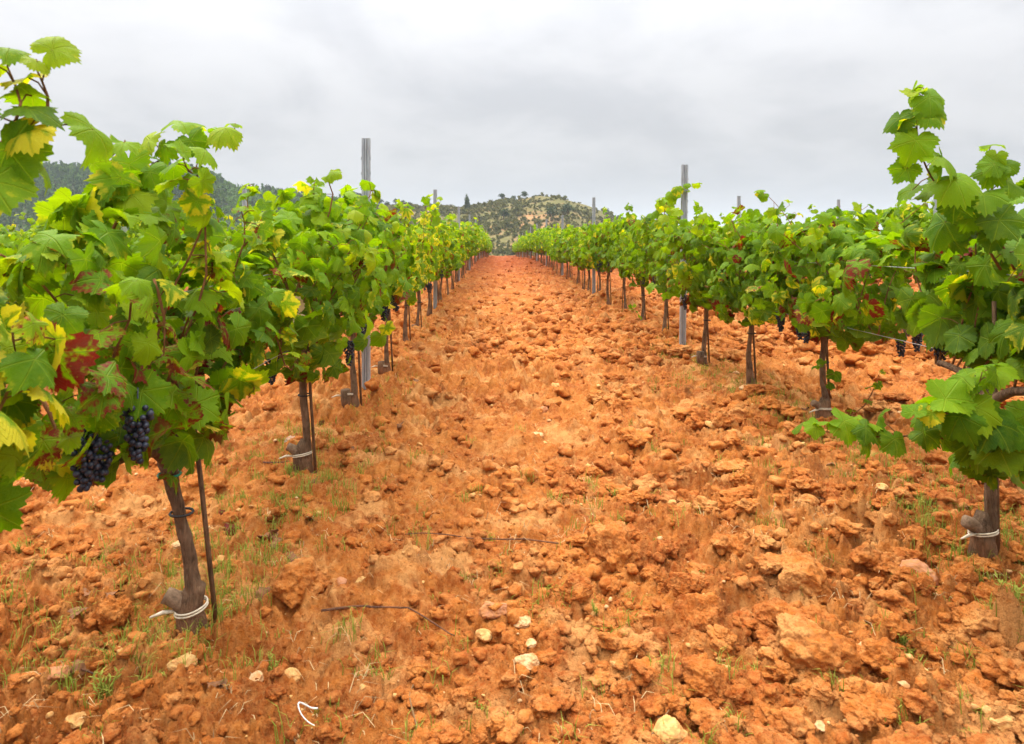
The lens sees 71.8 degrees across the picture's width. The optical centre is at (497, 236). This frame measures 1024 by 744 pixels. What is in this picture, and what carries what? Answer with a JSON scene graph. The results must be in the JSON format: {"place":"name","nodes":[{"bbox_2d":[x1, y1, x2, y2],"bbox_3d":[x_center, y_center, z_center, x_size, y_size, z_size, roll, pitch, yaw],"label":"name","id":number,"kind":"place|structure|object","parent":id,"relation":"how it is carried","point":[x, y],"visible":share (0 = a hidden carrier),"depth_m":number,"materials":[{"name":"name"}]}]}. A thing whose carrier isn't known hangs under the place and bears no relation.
{"place":"outdoors","nodes":[
{"label":"outdoors","id":0,"kind":"place"},
{"bbox_2d":[4,181,255,232],"bbox_3d":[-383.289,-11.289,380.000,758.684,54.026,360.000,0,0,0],"label":"forested hill","id":1,"kind":"structure","parent":0,"point":[124,229],"depth_m":296.41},
{"bbox_2d":[0,159,353,231],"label":"forest","id":2,"kind":"object","parent":1,"relation":"on","point":[66,175],"visible":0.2,"depth_m":333.47,"materials":[{"name":"plant"}]},
{"bbox_2d":[382,196,613,255],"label":"hill","id":3,"kind":"structure","parent":0,"point":[530,217],"depth_m":240.13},
{"bbox_2d":[464,194,470,207],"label":"cypress tree","id":4,"kind":"object","parent":3,"relation":"on","point":[466,202],"visible":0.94,"depth_m":257.64,"materials":[{"name":"green plant"}]},
{"bbox_2d":[354,192,648,255],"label":"scrub","id":5,"kind":"object","parent":3,"relation":"on","point":[517,211],"visible":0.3,"depth_m":242.76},
{"bbox_2d":[499,207,509,218],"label":"bushy tree","id":6,"kind":"object","parent":3,"relation":"on","point":[504,213],"visible":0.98,"depth_m":239.76,"materials":[{"name":"green plant"}]},
{"bbox_2d":[544,205,558,220],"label":"bushy tree","id":7,"kind":"object","parent":3,"relation":"on","point":[551,211],"visible":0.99,"depth_m":224.82,"materials":[{"name":"green plant"}]},
{"bbox_2d":[560,203,574,214],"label":"bushy tree","id":8,"kind":"object","parent":3,"relation":"on","point":[566,208],"visible":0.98,"depth_m":234.39,"materials":[{"name":"green plant"}]},
{"bbox_2d":[0,255,1023,743],"bbox_3d":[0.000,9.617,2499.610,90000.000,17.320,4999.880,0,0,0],"label":"ground","id":9,"kind":"structure","parent":0,"point":[308,621],"depth_m":2.83,"materials":[{"name":"red soil"}]},
{"bbox_2d":[9,537,21,553],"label":"weed","id":10,"kind":"object","parent":9,"relation":"on","point":[18,548],"visible":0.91,"depth_m":2.71,"materials":[{"name":"green plant"}]},
{"bbox_2d":[0,224,38,240],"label":"grapevine","id":11,"kind":"object","parent":9,"relation":"on","point":[3,230],"visible":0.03,"depth_m":9.75,"materials":[{"name":"green plant"}]},
{"bbox_2d":[5,212,38,240],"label":"grapevine","id":12,"kind":"object","parent":9,"relation":"on","point":[31,221],"visible":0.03,"depth_m":10.45,"materials":[{"name":"green plant"}]},
{"bbox_2d":[0,228,66,316],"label":"grapevine","id":13,"kind":"object","parent":9,"relation":"on","point":[9,244],"visible":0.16,"depth_m":5.42,"materials":[{"name":"green plant"}]},
{"bbox_2d":[0,36,113,532],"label":"grapevine","id":14,"kind":"object","parent":9,"relation":"on","point":[26,147],"visible":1,"depth_m":1.18,"materials":[{"name":"green plant"}]},
{"bbox_2d":[47,665,71,682],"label":"stone","id":15,"kind":"object","parent":9,"relation":"on","point":[54,670],"visible":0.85,"depth_m":1.90,"materials":[{"name":"orange stone"}]},
{"bbox_2d":[65,711,86,728],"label":"stone","id":16,"kind":"object","parent":9,"relation":"on","point":[74,721],"visible":0.98,"depth_m":1.75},
{"bbox_2d":[12,231,141,306],"bbox_3d":[-3.905,0.581,6.633,0.797,1.327,1.531,0,0,-3],"label":"grapevine","id":17,"kind":"object","parent":9,"relation":"on","point":[107,257],"depth_m":6.73,"materials":[{"name":"green plant"}]},
{"bbox_2d":[67,607,88,618],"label":"withered leaf","id":18,"kind":"object","parent":9,"relation":"on","point":[71,611],"visible":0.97,"depth_m":2.21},
{"bbox_2d":[71,659,89,674],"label":"withered leaf","id":19,"kind":"object","parent":9,"relation":"on","point":[81,665],"visible":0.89,"depth_m":1.94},
{"bbox_2d":[89,666,122,699],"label":"weed","id":20,"kind":"object","parent":9,"relation":"on","point":[103,687],"visible":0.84,"depth_m":1.88,"materials":[{"name":"green plant"}]},
{"bbox_2d":[93,594,132,634],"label":"soil clod","id":21,"kind":"object","parent":9,"relation":"on","point":[111,612],"visible":0.91,"depth_m":2.19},
{"bbox_2d":[0,120,311,635],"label":"grapevine","id":22,"kind":"object","parent":9,"relation":"on","point":[147,391],"visible":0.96,"depth_m":1.83,"materials":[{"name":"green plant"}]},
{"bbox_2d":[106,198,214,266],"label":"grapevine","id":23,"kind":"object","parent":9,"relation":"on","point":[136,230],"visible":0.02,"depth_m":7.61,"materials":[{"name":"green plant"}]},
{"bbox_2d":[171,540,180,548],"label":"stone","id":24,"kind":"object","parent":9,"relation":"on","point":[176,545],"visible":0.58,"depth_m":2.68,"materials":[{"name":"stone"}]},
{"bbox_2d":[167,651,197,672],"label":"stone","id":25,"kind":"object","parent":9,"relation":"on","point":[172,665],"visible":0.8,"depth_m":1.96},
{"bbox_2d":[181,215,245,257],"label":"grapevine","id":26,"kind":"object","parent":9,"relation":"on","point":[227,235],"visible":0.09,"depth_m":9.21,"materials":[{"name":"green plant"}]},
{"bbox_2d":[207,678,227,688],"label":"withered leaf","id":27,"kind":"object","parent":9,"relation":"on","point":[214,683],"visible":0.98,"depth_m":1.90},
{"bbox_2d":[224,522,240,535],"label":"fallen leaf","id":28,"kind":"object","parent":9,"relation":"on","point":[229,527],"visible":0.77,"depth_m":2.80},
{"bbox_2d":[242,189,246,230],"bbox_3d":[-3.817,0.391,10.700,0.074,2.220,0.040,-1,0,1],"label":"trellis post","id":29,"kind":"object","parent":9,"relation":"on","point":[244,202],"visible":0.12,"depth_m":10.68,"materials":[{"name":"metal"}]},
{"bbox_2d":[249,670,263,681],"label":"stone","id":30,"kind":"object","parent":9,"relation":"on","point":[256,674],"visible":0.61,"depth_m":1.91,"materials":[{"name":"stone"}]},
{"bbox_2d":[255,586,270,601],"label":"withered leaf","id":31,"kind":"object","parent":9,"relation":"on","point":[260,589],"visible":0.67,"depth_m":2.34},
{"bbox_2d":[284,667,300,682],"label":"stone","id":32,"kind":"object","parent":9,"relation":"on","point":[294,673],"visible":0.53,"depth_m":1.96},
{"bbox_2d":[287,551,300,561],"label":"withered leaf","id":33,"kind":"object","parent":9,"relation":"on","point":[292,555],"visible":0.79,"depth_m":2.61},
{"bbox_2d":[195,169,395,473],"bbox_3d":[-0.976,0.463,3.572,0.863,1.595,1.401,0,0,0],"label":"grapevine","id":34,"kind":"object","parent":9,"relation":"on","point":[318,327],"visible":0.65,"depth_m":3.36,"materials":[{"name":"green plant"}]},
{"bbox_2d":[271,556,326,608],"bbox_3d":[-0.668,1.146,2.358,0.212,0.147,0.166,0,0,-45],"label":"soil clod","id":35,"kind":"object","parent":9,"relation":"on","point":[294,580],"visible":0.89,"depth_m":2.31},
{"bbox_2d":[297,702,317,725],"bbox_3d":[-0.482,1.197,1.785,0.047,0.045,0.083,0,0,-9],"label":"wire offcut","id":36,"kind":"object","parent":9,"relation":"on","point":[308,706],"visible":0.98,"depth_m":1.80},
{"bbox_2d":[337,577,346,585],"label":"stone","id":37,"kind":"object","parent":9,"relation":"on","point":[342,580],"visible":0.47,"depth_m":2.41,"materials":[{"name":"orange stone"}]},
{"bbox_2d":[286,177,417,407],"bbox_3d":[-0.982,0.388,4.827,0.855,1.637,1.526,0,0,0],"label":"grapevine","id":38,"kind":"object","parent":9,"relation":"on","point":[400,269],"visible":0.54,"depth_m":4.74,"materials":[{"name":"green plant"}]},
{"bbox_2d":[361,138,370,389],"bbox_3d":[-1.000,0.346,5.360,0.074,2.186,0.040,0,0,-1],"label":"trellis post","id":39,"kind":"object","parent":9,"relation":"on","point":[366,175],"visible":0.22,"depth_m":5.34,"materials":[{"name":"metal"}]},
{"bbox_2d":[321,605,454,635],"bbox_3d":[-0.335,1.185,2.215,0.438,0.030,0.087,0,0,13],"label":"fallen cane","id":40,"kind":"object","parent":9,"relation":"on","point":[342,607],"visible":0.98,"depth_m":2.24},
{"bbox_2d":[361,211,434,373],"bbox_3d":[-1.004,0.494,6.367,0.820,1.604,1.579,0,0,0],"label":"grapevine","id":41,"kind":"object","parent":9,"relation":"on","point":[419,254],"visible":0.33,"depth_m":6.37,"materials":[{"name":"green plant"}]},
{"bbox_2d":[383,204,439,341],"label":"grapevine","id":42,"kind":"object","parent":9,"relation":"on","point":[432,251],"visible":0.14,"depth_m":7.81,"materials":[{"name":"green plant"}]},
{"bbox_2d":[409,684,417,726],"bbox_3d":[-0.222,1.219,1.858,0.024,0.021,0.217,0,0,-9],"label":"fallen cane","id":43,"kind":"object","parent":9,"relation":"on","point":[413,714],"visible":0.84,"depth_m":1.82,"materials":[{"name":"wood"}]},
{"bbox_2d":[400,194,450,326],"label":"grapevine","id":44,"kind":"object","parent":9,"relation":"on","point":[436,223],"visible":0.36,"depth_m":9.06,"materials":[{"name":"green plant"}]},
{"bbox_2d":[402,213,457,315],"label":"grapevine","id":45,"kind":"object","parent":9,"relation":"on","point":[449,258],"visible":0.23,"depth_m":10.38,"materials":[{"name":"green plant"}]},
{"bbox_2d":[433,190,436,308],"bbox_3d":[-1.030,0.333,11.600,0.074,2.220,0.040,0,0,-4],"label":"trellis post","id":46,"kind":"object","parent":9,"relation":"on","point":[434,282],"visible":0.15,"depth_m":11.58,"materials":[{"name":"metal"}]},
{"bbox_2d":[417,224,463,299],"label":"grapevine","id":47,"kind":"object","parent":9,"relation":"on","point":[461,235],"visible":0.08,"depth_m":13.05,"materials":[{"name":"green plant"}]},
{"bbox_2d":[431,230,462,302],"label":"grapevine","id":48,"kind":"object","parent":9,"relation":"on","point":[458,265],"visible":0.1,"depth_m":11.43,"materials":[{"name":"green plant"}]},
{"bbox_2d":[446,231,466,294],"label":"grapevine","id":49,"kind":"object","parent":9,"relation":"on","point":[464,252],"visible":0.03,"depth_m":14.60,"materials":[{"name":"green plant"}]},
{"bbox_2d":[457,207,459,280],"bbox_3d":[-1.030,0.315,18.600,0.074,2.220,0.040,0,0,-1],"label":"trellis post","id":50,"kind":"object","parent":9,"relation":"on","point":[458,212],"visible":0.3,"depth_m":18.58,"materials":[{"name":"metal"}]},
{"bbox_2d":[448,221,473,288],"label":"grapevine","id":51,"kind":"object","parent":9,"relation":"on","point":[467,242],"visible":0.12,"depth_m":15.77,"materials":[{"name":"green plant"}]},
{"bbox_2d":[460,217,479,277],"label":"grapevine","id":52,"kind":"object","parent":9,"relation":"on","point":[474,234],"visible":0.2,"depth_m":19.31,"materials":[{"name":"green plant"}]},
{"bbox_2d":[408,532,558,543],"bbox_3d":[-0.065,1.183,2.784,0.605,0.026,0.038,0,0,5],"label":"fallen cane","id":53,"kind":"object","parent":9,"relation":"on","point":[493,538],"visible":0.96,"depth_m":2.79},
{"bbox_2d":[475,628,492,642],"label":"stone","id":54,"kind":"object","parent":9,"relation":"on","point":[484,635],"visible":0.99,"depth_m":2.16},
{"bbox_2d":[24,258,953,363],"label":"soil lumps","id":55,"kind":"object","parent":9,"relation":"on","point":[735,349],"visible":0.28,"depth_m":8.21,"materials":[{"name":"soil"}]},
{"bbox_2d":[479,601,506,618],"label":"stone","id":56,"kind":"object","parent":9,"relation":"on","point":[485,612],"visible":0.87,"depth_m":2.22,"materials":[{"name":"orange stone"}]},
{"bbox_2d":[0,318,1008,743],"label":"straw","id":57,"kind":"object","parent":9,"relation":"on","point":[418,630],"visible":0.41,"depth_m":2.10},
{"bbox_2d":[0,286,1023,743],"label":"soil crumbs","id":58,"kind":"object","parent":9,"relation":"on","point":[784,718],"visible":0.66,"depth_m":2.31,"materials":[{"name":"soil"}]},
{"bbox_2d":[3,334,1020,740],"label":"gravel","id":59,"kind":"structure","parent":9,"relation":"on","point":[593,614],"depth_m":2.42,"materials":[{"name":"stone"}]},
{"bbox_2d":[514,615,530,628],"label":"stone","id":60,"kind":"object","parent":9,"relation":"on","point":[524,622],"visible":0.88,"depth_m":2.18,"materials":[{"name":"stone"}]},
{"bbox_2d":[34,366,1012,743],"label":"pebbles","id":61,"kind":"object","parent":9,"relation":"on","point":[820,724],"visible":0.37,"depth_m":2.10,"materials":[{"name":"stone"}]},
{"bbox_2d":[514,653,538,670],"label":"stone","id":62,"kind":"object","parent":9,"relation":"on","point":[529,661],"visible":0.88,"depth_m":2.00,"materials":[{"name":"stone"}]},
{"bbox_2d":[526,638,536,647],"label":"stone","id":63,"kind":"object","parent":9,"relation":"on","point":[531,642],"visible":1,"depth_m":2.10,"materials":[{"name":"stone"}]},
{"bbox_2d":[531,224,550,263],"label":"grapevine","id":64,"kind":"object","parent":9,"relation":"on","point":[533,237],"visible":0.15,"depth_m":30.82,"materials":[{"name":"green plant"}]},
{"bbox_2d":[533,227,551,264],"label":"grapevine","id":65,"kind":"object","parent":9,"relation":"on","point":[535,241],"visible":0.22,"depth_m":29.49,"materials":[{"name":"green plant"}]},
{"bbox_2d":[538,229,560,267],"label":"grapevine","id":66,"kind":"object","parent":9,"relation":"on","point":[540,234],"visible":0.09,"depth_m":26.76,"materials":[{"name":"green plant"}]},
{"bbox_2d":[540,226,560,267],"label":"grapevine","id":67,"kind":"object","parent":9,"relation":"on","point":[542,241],"visible":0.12,"depth_m":25.52,"materials":[{"name":"green plant"}]},
{"bbox_2d":[546,235,557,273],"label":"grapevine","id":68,"kind":"object","parent":9,"relation":"on","point":[548,243],"visible":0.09,"depth_m":22.84,"materials":[{"name":"green plant"}]},
{"bbox_2d":[544,230,560,269],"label":"grapevine","id":69,"kind":"object","parent":9,"relation":"on","point":[546,240],"visible":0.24,"depth_m":24.06,"materials":[{"name":"green plant"}]},
{"bbox_2d":[549,233,565,275],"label":"grapevine","id":70,"kind":"object","parent":9,"relation":"on","point":[551,251],"visible":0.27,"depth_m":21.34,"materials":[{"name":"green plant"}]},
{"bbox_2d":[553,238,568,278],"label":"grapevine","id":71,"kind":"object","parent":9,"relation":"on","point":[567,274],"visible":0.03,"depth_m":20.21,"materials":[{"name":"green plant"}]},
{"bbox_2d":[552,224,572,278],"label":"grapevine","id":72,"kind":"object","parent":9,"relation":"on","point":[557,246],"visible":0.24,"depth_m":18.74,"materials":[{"name":"green plant"}]},
{"bbox_2d":[561,215,563,274],"bbox_3d":[1.950,0.436,21.400,0.074,2.198,0.040,0,0,3],"label":"trellis post","id":73,"kind":"object","parent":9,"relation":"on","point":[562,227],"visible":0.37,"depth_m":21.38,"materials":[{"name":"metal"}]},
{"bbox_2d":[559,236,579,283],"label":"grapevine","id":74,"kind":"object","parent":9,"relation":"on","point":[564,255],"visible":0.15,"depth_m":17.36,"materials":[{"name":"green plant"}]},
{"bbox_2d":[563,223,586,288],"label":"grapevine","id":75,"kind":"object","parent":9,"relation":"on","point":[575,232],"visible":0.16,"depth_m":16.20,"materials":[{"name":"green plant"}]},
{"bbox_2d":[559,573,592,604],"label":"soil clod","id":76,"kind":"object","parent":9,"relation":"on","point":[582,586],"visible":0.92,"depth_m":2.35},
{"bbox_2d":[569,235,597,291],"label":"grapevine","id":77,"kind":"object","parent":9,"relation":"on","point":[575,247],"visible":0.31,"depth_m":14.71,"materials":[{"name":"green plant"}]},
{"bbox_2d":[592,197,595,293],"bbox_3d":[1.950,0.322,14.400,0.074,2.254,0.040,0,0,1],"label":"trellis post","id":78,"kind":"object","parent":9,"relation":"on","point":[593,221],"visible":0.47,"depth_m":14.38,"materials":[{"name":"metal"}]},
{"bbox_2d":[578,230,611,292],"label":"grapevine","id":79,"kind":"object","parent":9,"relation":"on","point":[582,255],"visible":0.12,"depth_m":13.54,"materials":[{"name":"green plant"}]},
{"bbox_2d":[580,218,614,304],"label":"grapevine","id":80,"kind":"object","parent":9,"relation":"on","point":[591,245],"visible":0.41,"depth_m":12.07,"materials":[{"name":"green plant"}]},
{"bbox_2d":[583,521,643,572],"bbox_3d":[0.446,1.201,2.716,0.181,0.209,0.243,0,0,-28],"label":"soil clod","id":81,"kind":"object","parent":9,"relation":"on","point":[610,545],"visible":0.7,"depth_m":2.67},
{"bbox_2d":[593,206,647,311],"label":"grapevine","id":82,"kind":"object","parent":9,"relation":"on","point":[604,255],"visible":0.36,"depth_m":10.90,"materials":[{"name":"green plant"}]},
{"bbox_2d":[607,220,672,320],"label":"grapevine","id":83,"kind":"object","parent":9,"relation":"on","point":[622,248],"visible":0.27,"depth_m":9.54,"materials":[{"name":"green plant"}]},
{"bbox_2d":[640,565,664,582],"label":"soil clod","id":84,"kind":"object","parent":9,"relation":"on","point":[655,573],"visible":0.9,"depth_m":2.55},
{"bbox_2d":[620,182,702,330],"bbox_3d":[1.958,0.313,8.168,0.901,1.758,1.818,0,0,0],"label":"grapevine","id":85,"kind":"object","parent":9,"relation":"on","point":[644,237],"visible":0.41,"depth_m":8.08,"materials":[{"name":"green plant"}]},
{"bbox_2d":[651,714,687,743],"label":"stone","id":86,"kind":"object","parent":9,"relation":"on","point":[671,727],"visible":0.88,"depth_m":1.71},
{"bbox_2d":[679,165,688,344],"bbox_3d":[1.940,0.343,7.400,0.074,2.198,0.040,1,0,0],"label":"trellis post","id":87,"kind":"object","parent":9,"relation":"on","point":[684,209],"visible":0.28,"depth_m":7.38,"materials":[{"name":"metal"}]},
{"bbox_2d":[633,275,931,347],"bbox_3d":[1.985,1.002,39.550,0.015,0.996,74.900,0,0,0],"label":"trellis wire","id":88,"kind":"object","parent":87,"relation":"attached to","point":[868,332],"visible":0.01,"depth_m":3.63,"materials":[{"name":"metal"}]},
{"bbox_2d":[663,571,706,597],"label":"soil clod","id":89,"kind":"object","parent":9,"relation":"on","point":[676,582],"visible":0.64,"depth_m":2.44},
{"bbox_2d":[672,591,726,632],"bbox_3d":[0.635,1.194,2.224,0.187,0.148,0.138,0,0,29],"label":"soil clod","id":90,"kind":"object","parent":9,"relation":"on","point":[699,612],"visible":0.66,"depth_m":2.21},
{"bbox_2d":[645,198,765,365],"bbox_3d":[1.871,0.424,6.508,0.903,1.606,1.604,0,0,0],"label":"grapevine","id":91,"kind":"object","parent":9,"relation":"on","point":[674,244],"visible":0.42,"depth_m":6.41,"materials":[{"name":"green plant"}]},
{"bbox_2d":[680,657,730,699],"bbox_3d":[0.563,1.201,1.922,0.130,0.110,0.142,0,0,2],"label":"soil clod","id":92,"kind":"object","parent":9,"relation":"on","point":[707,678],"visible":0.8,"depth_m":1.89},
{"bbox_2d":[721,533,747,559],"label":"soil clod","id":93,"kind":"object","parent":9,"relation":"on","point":[736,542],"visible":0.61,"depth_m":2.63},
{"bbox_2d":[737,196,740,222],"bbox_3d":[4.750,0.329,13.950,0.074,2.276,0.040,0,0,-2],"label":"trellis post","id":94,"kind":"object","parent":9,"relation":"on","point":[738,201],"visible":0.26,"depth_m":13.93,"materials":[{"name":"metal"}]},
{"bbox_2d":[682,200,829,384],"bbox_3d":[1.975,0.466,5.596,0.892,1.518,1.438,0,0,0],"label":"grapevine","id":95,"kind":"object","parent":9,"relation":"on","point":[716,241],"visible":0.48,"depth_m":5.50,"materials":[{"name":"green plant"}]},
{"bbox_2d":[762,597,789,611],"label":"soil clod","id":96,"kind":"object","parent":9,"relation":"on","point":[778,603],"visible":0.16,"depth_m":2.30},
{"bbox_2d":[776,551,833,605],"bbox_3d":[1.055,1.200,2.467,0.190,0.185,0.240,0,0,2],"label":"soil clod","id":97,"kind":"object","parent":9,"relation":"on","point":[806,573],"visible":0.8,"depth_m":2.40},
{"bbox_2d":[776,613,863,678],"bbox_3d":[0.904,1.190,2.021,0.195,0.169,0.252,0,0,-30],"label":"soil clod","id":98,"kind":"object","parent":9,"relation":"on","point":[805,642],"visible":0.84,"depth_m":1.97,"materials":[{"name":"soil"}]},
{"bbox_2d":[726,190,951,417],"bbox_3d":[2.080,0.478,4.543,0.973,1.578,1.974,0,0,0],"label":"grapevine","id":99,"kind":"object","parent":9,"relation":"on","point":[860,247],"visible":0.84,"depth_m":4.15,"materials":[{"name":"green plant"}]},
{"bbox_2d":[807,204,870,281],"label":"grapevine","id":100,"kind":"object","parent":9,"relation":"on","point":[816,211],"visible":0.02,"depth_m":9.82,"materials":[{"name":"green plant"}]},
{"bbox_2d":[858,637,905,677],"bbox_3d":[1.086,1.191,1.993,0.117,0.110,0.137,0,0,44],"label":"soil clod","id":101,"kind":"object","parent":9,"relation":"on","point":[873,653],"visible":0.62,"depth_m":1.98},
{"bbox_2d":[866,200,932,336],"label":"grapevine","id":102,"kind":"object","parent":9,"relation":"on","point":[920,216],"visible":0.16,"depth_m":7.91,"materials":[{"name":"green plant"}]},
{"bbox_2d":[897,633,911,650],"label":"weed","id":103,"kind":"object","parent":9,"relation":"on","point":[903,641],"visible":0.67,"depth_m":2.09,"materials":[{"name":"green plant"}]},
{"bbox_2d":[791,80,1023,560],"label":"grapevine","id":104,"kind":"object","parent":9,"relation":"on","point":[976,325],"visible":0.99,"depth_m":2.35,"materials":[{"name":"green plant"}]},
{"bbox_2d":[900,558,938,586],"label":"stone","id":105,"kind":"object","parent":9,"relation":"on","point":[918,565],"visible":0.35,"depth_m":2.51,"materials":[{"name":"orange stone"}]},
{"bbox_2d":[949,561,978,585],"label":"soil clod","id":106,"kind":"object","parent":9,"relation":"on","point":[964,572],"visible":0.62,"depth_m":2.42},
{"bbox_2d":[951,601,998,638],"bbox_3d":[1.490,1.201,2.200,0.140,0.112,0.149,0,0,17],"label":"soil clod","id":107,"kind":"object","parent":9,"relation":"on","point":[972,619],"visible":0.8,"depth_m":2.17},
{"bbox_2d":[989,715,1014,732],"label":"stone","id":108,"kind":"object","parent":9,"relation":"on","point":[1003,723],"visible":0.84,"depth_m":1.75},
{"bbox_2d":[994,570,1023,603],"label":"weed","id":109,"kind":"object","parent":9,"relation":"on","point":[1015,587],"visible":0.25,"depth_m":2.32,"materials":[{"name":"green plant"}]},
{"bbox_2d":[0,265,1023,743],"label":"grass","id":110,"kind":"structure","parent":0,"point":[230,569],"depth_m":2.51,"materials":[{"name":"plant"}]},
{"bbox_2d":[0,0,1023,229],"label":"sky","id":111,"kind":"structure","parent":0,"point":[607,101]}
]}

